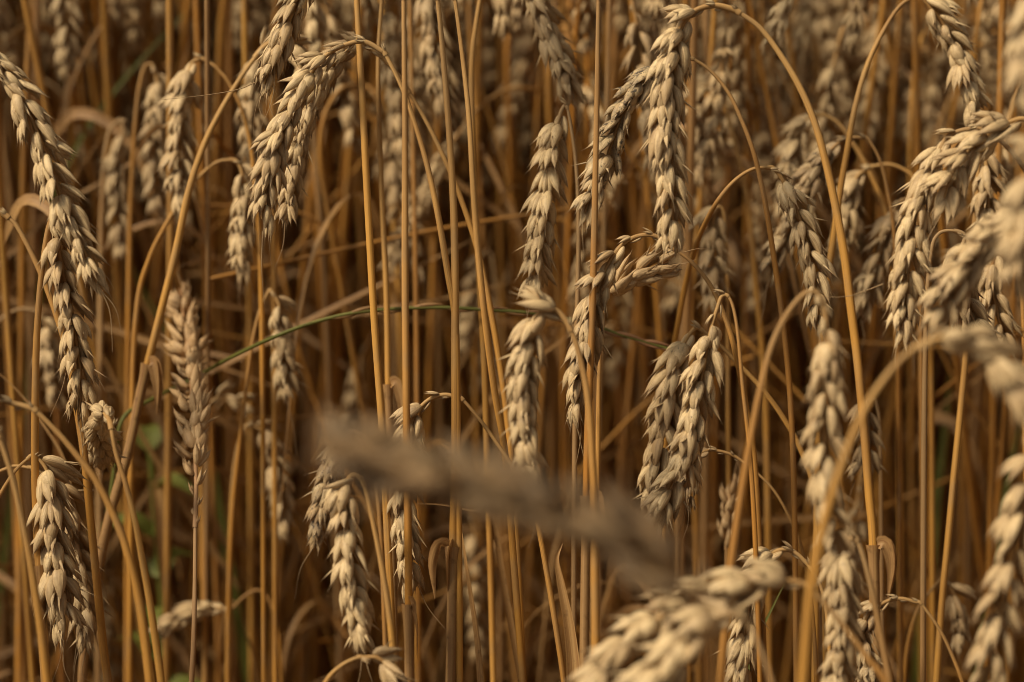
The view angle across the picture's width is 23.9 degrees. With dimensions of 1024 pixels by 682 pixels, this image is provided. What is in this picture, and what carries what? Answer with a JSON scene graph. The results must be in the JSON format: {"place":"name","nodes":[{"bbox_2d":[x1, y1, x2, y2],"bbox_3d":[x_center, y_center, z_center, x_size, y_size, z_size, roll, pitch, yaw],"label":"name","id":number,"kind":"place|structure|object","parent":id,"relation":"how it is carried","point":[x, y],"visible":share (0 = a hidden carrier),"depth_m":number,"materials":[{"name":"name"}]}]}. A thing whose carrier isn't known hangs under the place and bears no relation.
{"place":"outdoors","nodes":[
{"label":"outdoors","id":0,"kind":"place"},
{"bbox_2d":[0,0,1023,681],"bbox_3d":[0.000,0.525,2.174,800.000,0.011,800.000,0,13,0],"label":"ground","id":1,"kind":"structure","parent":0,"point":[555,672],"depth_m":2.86,"materials":[{"name":"plant"}]},
{"bbox_2d":[0,96,26,681],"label":"wheat stalk","id":2,"kind":"object","parent":1,"relation":"on","point":[23,640],"visible":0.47,"depth_m":1.20,"materials":[{"name":"plant"}]},
{"bbox_2d":[0,425,51,681],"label":"wheat stalk","id":3,"kind":"object","parent":1,"relation":"on","point":[43,653],"visible":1,"depth_m":0.92,"materials":[{"name":"plant"}]},
{"bbox_2d":[0,307,68,412],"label":"wheat stalk","id":4,"kind":"object","parent":1,"relation":"on","point":[49,351],"visible":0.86,"depth_m":1.16,"materials":[{"name":"plant"}]},
{"bbox_2d":[0,162,83,681],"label":"wheat stalk","id":5,"kind":"object","parent":1,"relation":"on","point":[29,199],"visible":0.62,"depth_m":1.12,"materials":[{"name":"plant"}]},
{"bbox_2d":[0,452,92,681],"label":"wheat stalk","id":6,"kind":"object","parent":1,"relation":"on","point":[50,514],"visible":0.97,"depth_m":1.00,"materials":[{"name":"plant"}]},
{"bbox_2d":[15,0,84,681],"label":"wheat stalk","id":7,"kind":"object","parent":1,"relation":"on","point":[69,51],"visible":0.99,"depth_m":1.20,"materials":[{"name":"plant"}]},
{"bbox_2d":[0,207,111,681],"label":"wheat stalk","id":8,"kind":"object","parent":1,"relation":"on","point":[98,598],"visible":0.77,"depth_m":1.02,"materials":[{"name":"plant"}]},
{"bbox_2d":[0,464,118,681],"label":"wheat stalk","id":9,"kind":"object","parent":1,"relation":"on","point":[82,550],"visible":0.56,"depth_m":1.03,"materials":[{"name":"plant"}]},
{"bbox_2d":[0,52,120,351],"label":"wheat stalk","id":10,"kind":"object","parent":1,"relation":"on","point":[74,223],"visible":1,"depth_m":0.97,"materials":[{"name":"plant"}]},
{"bbox_2d":[30,219,103,681],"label":"wheat stalk","id":11,"kind":"object","parent":1,"relation":"on","point":[59,274],"visible":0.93,"depth_m":1.00,"materials":[{"name":"plant"}]},
{"bbox_2d":[0,0,133,681],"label":"wheat stalk","id":12,"kind":"object","parent":1,"relation":"on","point":[119,12],"visible":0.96,"depth_m":1.24,"materials":[{"name":"plant"}]},
{"bbox_2d":[0,394,153,681],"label":"wheat stalk","id":13,"kind":"object","parent":1,"relation":"on","point":[141,614],"visible":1,"depth_m":0.93,"materials":[{"name":"plant"}]},
{"bbox_2d":[21,0,154,681],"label":"wheat stalk","id":14,"kind":"object","parent":1,"relation":"on","point":[36,60],"visible":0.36,"depth_m":1.18,"materials":[{"name":"plant"}]},
{"bbox_2d":[24,0,166,681],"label":"wheat stalk","id":15,"kind":"object","parent":1,"relation":"on","point":[101,118],"visible":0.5,"depth_m":1.23,"materials":[{"name":"plant"}]},
{"bbox_2d":[50,0,165,681],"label":"wheat stalk","id":16,"kind":"object","parent":1,"relation":"on","point":[159,8],"visible":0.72,"depth_m":1.26,"materials":[{"name":"plant"}]},
{"bbox_2d":[95,118,133,681],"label":"wheat stalk","id":17,"kind":"object","parent":1,"relation":"on","point":[114,161],"visible":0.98,"depth_m":1.18,"materials":[{"name":"plant"}]},
{"bbox_2d":[80,400,164,681],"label":"wheat stalk","id":18,"kind":"object","parent":1,"relation":"on","point":[103,436],"visible":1,"depth_m":0.96,"materials":[{"name":"plant"}]},
{"bbox_2d":[87,424,200,681],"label":"leafy weed","id":19,"kind":"object","parent":1,"relation":"on","point":[152,434],"visible":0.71,"depth_m":1.23,"materials":[{"name":"green plant"}]},
{"bbox_2d":[124,62,166,681],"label":"wheat stalk","id":20,"kind":"object","parent":1,"relation":"on","point":[155,114],"visible":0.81,"depth_m":1.17,"materials":[{"name":"plant"}]},
{"bbox_2d":[148,0,173,681],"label":"wheat stalk","id":21,"kind":"object","parent":1,"relation":"on","point":[162,510],"visible":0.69,"depth_m":1.17,"materials":[{"name":"plant"}]},
{"bbox_2d":[119,0,210,681],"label":"wheat stalk","id":22,"kind":"object","parent":1,"relation":"on","point":[148,135],"visible":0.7,"depth_m":1.12,"materials":[{"name":"plant"}]},
{"bbox_2d":[159,262,218,681],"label":"wheat stalk","id":23,"kind":"object","parent":1,"relation":"on","point":[194,400],"visible":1,"depth_m":1.05,"materials":[{"name":"plant"}]},
{"bbox_2d":[49,0,330,681],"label":"wheat stalk","id":24,"kind":"object","parent":1,"relation":"on","point":[317,22],"visible":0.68,"depth_m":1.21,"materials":[{"name":"plant"}]},
{"bbox_2d":[132,268,248,681],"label":"green weed","id":25,"kind":"object","parent":1,"relation":"on","point":[241,638],"visible":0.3,"depth_m":1.32,"materials":[{"name":"green plant"}]},
{"bbox_2d":[127,158,258,681],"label":"wheat stalk","id":26,"kind":"object","parent":1,"relation":"on","point":[240,242],"visible":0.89,"depth_m":1.10,"materials":[{"name":"plant"}]},
{"bbox_2d":[77,24,316,681],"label":"wheat stalk","id":27,"kind":"object","parent":1,"relation":"on","point":[150,366],"visible":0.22,"depth_m":1.06,"materials":[{"name":"plant"}]},
{"bbox_2d":[155,53,265,681],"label":"wheat stalk","id":28,"kind":"object","parent":1,"relation":"on","point":[182,83],"visible":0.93,"depth_m":1.10,"materials":[{"name":"plant"}]},
{"bbox_2d":[148,589,283,681],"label":"wheat stalk","id":29,"kind":"object","parent":1,"relation":"on","point":[179,618],"visible":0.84,"depth_m":1.16,"materials":[{"name":"plant"}]},
{"bbox_2d":[226,0,236,681],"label":"wheat stalk","id":30,"kind":"object","parent":1,"relation":"on","point":[229,267],"visible":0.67,"depth_m":1.30,"materials":[{"name":"plant"}]},
{"bbox_2d":[234,59,277,681],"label":"wheat stalk","id":31,"kind":"object","parent":1,"relation":"on","point":[249,104],"visible":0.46,"depth_m":1.13,"materials":[{"name":"plant"}]},
{"bbox_2d":[225,417,298,681],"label":"wheat stalk","id":32,"kind":"object","parent":1,"relation":"on","point":[288,503],"visible":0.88,"depth_m":1.14,"materials":[{"name":"plant"}]},
{"bbox_2d":[226,288,309,681],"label":"wheat stalk","id":33,"kind":"object","parent":1,"relation":"on","point":[284,350],"visible":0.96,"depth_m":1.10,"materials":[{"name":"plant"}]},
{"bbox_2d":[162,0,396,646],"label":"wheat stalk","id":34,"kind":"object","parent":1,"relation":"on","point":[277,52],"visible":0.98,"depth_m":1.00,"materials":[{"name":"plant"}]},
{"bbox_2d":[193,0,396,681],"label":"wheat stalk","id":35,"kind":"object","parent":1,"relation":"on","point":[218,637],"visible":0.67,"depth_m":1.22,"materials":[{"name":"plant"}]},
{"bbox_2d":[268,0,332,681],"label":"wheat stalk","id":36,"kind":"object","parent":1,"relation":"on","point":[293,401],"visible":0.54,"depth_m":1.28,"materials":[{"name":"plant"}]},
{"bbox_2d":[283,0,386,681],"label":"wheat stalk","id":37,"kind":"object","parent":1,"relation":"on","point":[369,18],"visible":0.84,"depth_m":1.23,"materials":[{"name":"plant"}]},
{"bbox_2d":[295,430,387,645],"bbox_3d":[-0.057,0.405,1.094,0.032,0.739,0.088,-11,17,-39],"label":"wheat stalk","id":38,"kind":"object","parent":1,"relation":"on","point":[316,533],"visible":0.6,"depth_m":1.04,"materials":[{"name":"plant"}]},
{"bbox_2d":[231,34,462,681],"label":"wheat stalk","id":39,"kind":"object","parent":1,"relation":"on","point":[274,140],"visible":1,"depth_m":0.99,"materials":[{"name":"plant"}]},
{"bbox_2d":[278,0,421,681],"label":"wheat stalk","id":40,"kind":"object","parent":1,"relation":"on","point":[396,285],"visible":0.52,"depth_m":1.20,"materials":[{"name":"plant"}]},
{"bbox_2d":[314,476,397,681],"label":"wheat stalk","id":41,"kind":"object","parent":1,"relation":"on","point":[341,505],"visible":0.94,"depth_m":0.95,"materials":[{"name":"plant"}]},
{"bbox_2d":[376,0,402,667],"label":"wheat stalk","id":42,"kind":"object","parent":1,"relation":"on","point":[392,384],"visible":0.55,"depth_m":1.05,"materials":[{"name":"plant"}]},
{"bbox_2d":[339,0,458,681],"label":"wheat stalk","id":43,"kind":"object","parent":1,"relation":"on","point":[451,550],"visible":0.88,"depth_m":0.99,"materials":[{"name":"plant"}]},
{"bbox_2d":[274,25,526,681],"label":"wheat stalk","id":44,"kind":"object","parent":1,"relation":"on","point":[298,151],"visible":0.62,"depth_m":1.03,"materials":[{"name":"plant"}]},
{"bbox_2d":[106,303,695,508],"bbox_3d":[-0.099,0.363,1.163,0.359,0.789,0.080,-1,13,-4],"label":"grass stalk","id":45,"kind":"object","parent":1,"relation":"on","point":[655,344],"depth_m":1.05,"materials":[{"name":"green plant"}]},
{"bbox_2d":[401,0,417,681],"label":"wheat stalk","id":46,"kind":"object","parent":1,"relation":"on","point":[409,613],"visible":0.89,"depth_m":0.97,"materials":[{"name":"plant"}]},
{"bbox_2d":[287,0,570,681],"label":"wheat stalk","id":47,"kind":"object","parent":1,"relation":"on","point":[531,545],"visible":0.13,"depth_m":1.32,"materials":[{"name":"plant"}]},
{"bbox_2d":[407,0,460,681],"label":"wheat stalk","id":48,"kind":"object","parent":1,"relation":"on","point":[426,10],"visible":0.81,"depth_m":1.13,"materials":[{"name":"plant"}]},
{"bbox_2d":[379,26,514,674],"bbox_3d":[-0.032,0.211,1.374,0.085,0.982,0.219,-2,13,-9],"label":"wheat stalk","id":49,"kind":"object","parent":1,"relation":"on","point":[501,280],"visible":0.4,"depth_m":1.32,"materials":[{"name":"plant"}]},
{"bbox_2d":[374,0,525,681],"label":"wheat stalk","id":50,"kind":"object","parent":1,"relation":"on","point":[504,445],"visible":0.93,"depth_m":1.01,"materials":[{"name":"plant"}]},
{"bbox_2d":[340,19,605,681],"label":"wheat stalk","id":51,"kind":"object","parent":1,"relation":"on","point":[440,421],"visible":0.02,"depth_m":1.32,"materials":[{"name":"plant"}]},
{"bbox_2d":[383,391,566,681],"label":"wheat stalk","id":52,"kind":"object","parent":1,"relation":"on","point":[395,508],"visible":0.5,"depth_m":1.00,"materials":[{"name":"plant"}]},
{"bbox_2d":[459,248,501,681],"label":"wheat stalk","id":53,"kind":"object","parent":1,"relation":"on","point":[467,325],"visible":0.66,"depth_m":1.24,"materials":[{"name":"plant"}]},
{"bbox_2d":[297,403,719,681],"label":"wheat stalk","id":54,"kind":"object","parent":1,"relation":"on","point":[632,540],"visible":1,"depth_m":0.61,"materials":[{"name":"plant"}]},
{"bbox_2d":[466,0,572,681],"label":"wheat stalk","id":55,"kind":"object","parent":1,"relation":"on","point":[483,249],"visible":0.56,"depth_m":1.24,"materials":[{"name":"plant"}]},
{"bbox_2d":[469,0,588,681],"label":"wheat stalk","id":56,"kind":"object","parent":1,"relation":"on","point":[556,50],"visible":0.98,"depth_m":1.06,"materials":[{"name":"plant"}]},
{"bbox_2d":[414,0,656,681],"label":"wheat stalk","id":57,"kind":"object","parent":1,"relation":"on","point":[584,25],"visible":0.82,"depth_m":1.25,"materials":[{"name":"plant"}]},
{"bbox_2d":[494,284,599,651],"bbox_3d":[0.026,0.385,0.991,0.035,0.824,0.098,-7,15,-29],"label":"wheat stalk","id":58,"kind":"object","parent":1,"relation":"on","point":[523,385],"visible":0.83,"depth_m":0.93,"materials":[{"name":"plant"}]},
{"bbox_2d":[515,97,580,631],"bbox_3d":[0.014,0.336,1.080,0.030,0.880,0.109,0,13,0],"label":"wheat stalk","id":59,"kind":"object","parent":1,"relation":"on","point":[550,155],"visible":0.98,"depth_m":1.03,"materials":[{"name":"plant"}]},
{"bbox_2d":[538,0,632,681],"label":"wheat stalk","id":60,"kind":"object","parent":1,"relation":"on","point":[617,369],"visible":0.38,"depth_m":1.31,"materials":[{"name":"plant"}]},
{"bbox_2d":[579,0,603,667],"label":"wheat stalk","id":61,"kind":"object","parent":1,"relation":"on","point":[584,602],"visible":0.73,"depth_m":0.98,"materials":[{"name":"plant"}]},
{"bbox_2d":[498,0,698,681],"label":"wheat stalk","id":62,"kind":"object","parent":1,"relation":"on","point":[691,159],"visible":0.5,"depth_m":1.12,"materials":[{"name":"plant"}]},
{"bbox_2d":[560,0,658,676],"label":"wheat stalk","id":63,"kind":"object","parent":1,"relation":"on","point":[641,43],"visible":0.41,"depth_m":1.18,"materials":[{"name":"plant"}]},
{"bbox_2d":[595,241,705,489],"bbox_3d":[0.041,0.366,1.066,0.036,0.826,0.109,8,15,30],"label":"wheat stalk","id":64,"kind":"object","parent":1,"relation":"on","point":[643,273],"visible":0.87,"depth_m":1.00,"materials":[{"name":"plant"}]},
{"bbox_2d":[597,0,711,681],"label":"wheat stalk","id":65,"kind":"object","parent":1,"relation":"on","point":[704,489],"visible":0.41,"depth_m":1.21,"materials":[{"name":"plant"}]},
{"bbox_2d":[557,227,767,681],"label":"wheat stalk","id":66,"kind":"object","parent":1,"relation":"on","point":[603,280],"visible":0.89,"depth_m":0.99,"materials":[{"name":"plant"}]},
{"bbox_2d":[569,56,798,681],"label":"wheat stalk","id":67,"kind":"object","parent":1,"relation":"on","point":[635,90],"visible":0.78,"depth_m":1.01,"materials":[{"name":"plant"}]},
{"bbox_2d":[596,591,774,681],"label":"wheat stalk","id":68,"kind":"object","parent":1,"relation":"on","point":[671,656],"visible":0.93,"depth_m":0.82,"materials":[{"name":"plant"}]},
{"bbox_2d":[642,0,741,681],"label":"wheat stalk","id":69,"kind":"object","parent":1,"relation":"on","point":[712,483],"visible":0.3,"depth_m":1.30,"materials":[{"name":"plant"}]},
{"bbox_2d":[584,0,811,433],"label":"wheat stalk","id":70,"kind":"object","parent":1,"relation":"on","point":[729,148],"visible":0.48,"depth_m":1.19,"materials":[{"name":"plant"}]},
{"bbox_2d":[637,289,762,681],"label":"wheat stalk","id":71,"kind":"object","parent":1,"relation":"on","point":[689,437],"visible":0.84,"depth_m":0.98,"materials":[{"name":"plant"}]},
{"bbox_2d":[687,204,735,681],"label":"wheat stalk","id":72,"kind":"object","parent":1,"relation":"on","point":[718,273],"visible":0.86,"depth_m":1.10,"materials":[{"name":"plant"}]},
{"bbox_2d":[564,553,888,681],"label":"wheat stalk","id":73,"kind":"object","parent":1,"relation":"on","point":[730,586],"visible":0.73,"depth_m":0.85,"materials":[{"name":"plant"}]},
{"bbox_2d":[682,74,771,681],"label":"wheat stalk","id":74,"kind":"object","parent":1,"relation":"on","point":[702,90],"visible":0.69,"depth_m":1.15,"materials":[{"name":"plant"}]},
{"bbox_2d":[634,319,827,662],"bbox_3d":[0.107,0.381,1.089,0.117,0.788,0.051,9,16,33],"label":"wheat stalk","id":75,"kind":"object","parent":1,"relation":"on","point":[663,411],"visible":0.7,"depth_m":1.03,"materials":[{"name":"plant"}]},
{"bbox_2d":[658,165,841,611],"bbox_3d":[0.098,0.341,1.116,0.081,0.853,0.080,0,13,0],"label":"wheat stalk","id":76,"kind":"object","parent":1,"relation":"on","point":[790,200],"visible":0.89,"depth_m":1.02,"materials":[{"name":"plant"}]},
{"bbox_2d":[633,0,896,681],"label":"wheat stalk","id":77,"kind":"object","parent":1,"relation":"on","point":[671,67],"visible":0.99,"depth_m":0.97,"materials":[{"name":"plant"}]},
{"bbox_2d":[717,541,831,681],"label":"wheat stalk","id":78,"kind":"object","parent":1,"relation":"on","point":[741,653],"visible":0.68,"depth_m":0.98,"materials":[{"name":"plant"}]},
{"bbox_2d":[718,289,859,681],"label":"wheat stalk","id":79,"kind":"object","parent":1,"relation":"on","point":[825,381],"visible":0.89,"depth_m":0.88,"materials":[{"name":"plant"}]},
{"bbox_2d":[727,0,865,616],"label":"wheat stalk","id":80,"kind":"object","parent":1,"relation":"on","point":[772,119],"visible":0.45,"depth_m":1.21,"materials":[{"name":"plant"}]},
{"bbox_2d":[762,0,884,512],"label":"wheat stalk","id":81,"kind":"object","parent":1,"relation":"on","point":[802,38],"visible":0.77,"depth_m":1.27,"materials":[{"name":"plant"}]},
{"bbox_2d":[744,133,903,681],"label":"wheat stalk","id":82,"kind":"object","parent":1,"relation":"on","point":[812,180],"visible":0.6,"depth_m":1.08,"materials":[{"name":"plant"}]},
{"bbox_2d":[763,110,903,681],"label":"wheat stalk","id":83,"kind":"object","parent":1,"relation":"on","point":[792,149],"visible":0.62,"depth_m":1.13,"materials":[{"name":"plant"}]},
{"bbox_2d":[759,0,929,681],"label":"wheat stalk","id":84,"kind":"object","parent":1,"relation":"on","point":[781,11],"visible":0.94,"depth_m":1.16,"materials":[{"name":"plant"}]},
{"bbox_2d":[815,530,892,681],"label":"wheat stalk","id":85,"kind":"object","parent":1,"relation":"on","point":[839,664],"visible":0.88,"depth_m":0.92,"materials":[{"name":"plant"}]},
{"bbox_2d":[843,398,888,672],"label":"wheat stalk","id":86,"kind":"object","parent":1,"relation":"on","point":[874,422],"visible":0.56,"depth_m":1.07,"materials":[{"name":"plant"}]},
{"bbox_2d":[824,163,935,681],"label":"wheat stalk","id":87,"kind":"object","parent":1,"relation":"on","point":[851,197],"visible":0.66,"depth_m":1.12,"materials":[{"name":"plant"}]},
{"bbox_2d":[841,196,926,681],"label":"wheat stalk","id":88,"kind":"object","parent":1,"relation":"on","point":[871,275],"visible":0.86,"depth_m":1.10,"materials":[{"name":"plant"}]},
{"bbox_2d":[811,0,993,681],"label":"wheat stalk","id":89,"kind":"object","parent":1,"relation":"on","point":[951,33],"visible":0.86,"depth_m":1.05,"materials":[{"name":"plant"}]},
{"bbox_2d":[848,594,963,681],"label":"wheat stalk","id":90,"kind":"object","parent":1,"relation":"on","point":[866,671],"visible":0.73,"depth_m":0.97,"materials":[{"name":"plant"}]},
{"bbox_2d":[798,324,1023,681],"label":"wheat stalk","id":91,"kind":"object","parent":1,"relation":"on","point":[991,354],"visible":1,"depth_m":0.80,"materials":[{"name":"plant"}]},
{"bbox_2d":[839,0,1006,679],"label":"wheat stalk","id":92,"kind":"object","parent":1,"relation":"on","point":[852,20],"visible":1,"depth_m":1.13,"materials":[{"name":"plant"}]},
{"bbox_2d":[843,124,1023,356],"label":"wheat stalk","id":93,"kind":"object","parent":1,"relation":"on","point":[904,317],"visible":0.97,"depth_m":0.96,"materials":[{"name":"plant"}]},
{"bbox_2d":[903,578,978,681],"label":"wheat stalk","id":94,"kind":"object","parent":1,"relation":"on","point":[955,609],"visible":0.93,"depth_m":1.10,"materials":[{"name":"plant"}]},
{"bbox_2d":[911,207,1007,378],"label":"wheat stalk","id":95,"kind":"object","parent":1,"relation":"on","point":[959,275],"visible":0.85,"depth_m":0.90,"materials":[{"name":"plant"}]},
{"bbox_2d":[920,229,1009,681],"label":"wheat stalk","id":96,"kind":"object","parent":1,"relation":"on","point":[976,311],"visible":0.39,"depth_m":1.00,"materials":[{"name":"plant"}]},
{"bbox_2d":[906,38,1023,681],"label":"wheat stalk","id":97,"kind":"object","parent":1,"relation":"on","point":[943,69],"visible":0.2,"depth_m":1.33,"materials":[{"name":"plant"}]},
{"bbox_2d":[917,111,1023,267],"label":"wheat stalk","id":98,"kind":"object","parent":1,"relation":"on","point":[980,145],"visible":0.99,"depth_m":0.95,"materials":[{"name":"plant"}]},
{"bbox_2d":[933,155,1012,681],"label":"wheat stalk","id":99,"kind":"object","parent":1,"relation":"on","point":[986,180],"visible":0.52,"depth_m":1.05,"materials":[{"name":"plant"}]},
{"bbox_2d":[962,454,1023,681],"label":"wheat stalk","id":100,"kind":"object","parent":1,"relation":"on","point":[1008,525],"visible":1,"depth_m":0.86,"materials":[{"name":"plant"}]},
{"bbox_2d":[978,256,1023,481],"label":"wheat stalk","id":101,"kind":"object","parent":1,"relation":"on","point":[999,308],"visible":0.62,"depth_m":1.04,"materials":[{"name":"plant"}]},
{"bbox_2d":[983,0,1023,119],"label":"wheat stalk","id":102,"kind":"object","parent":1,"relation":"on","point":[1014,72],"visible":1,"depth_m":0.80,"materials":[{"name":"plant"}]},
{"bbox_2d":[987,130,1023,322],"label":"wheat stalk","id":103,"kind":"object","parent":1,"relation":"on","point":[1010,245],"visible":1,"depth_m":0.80,"materials":[{"name":"plant"}]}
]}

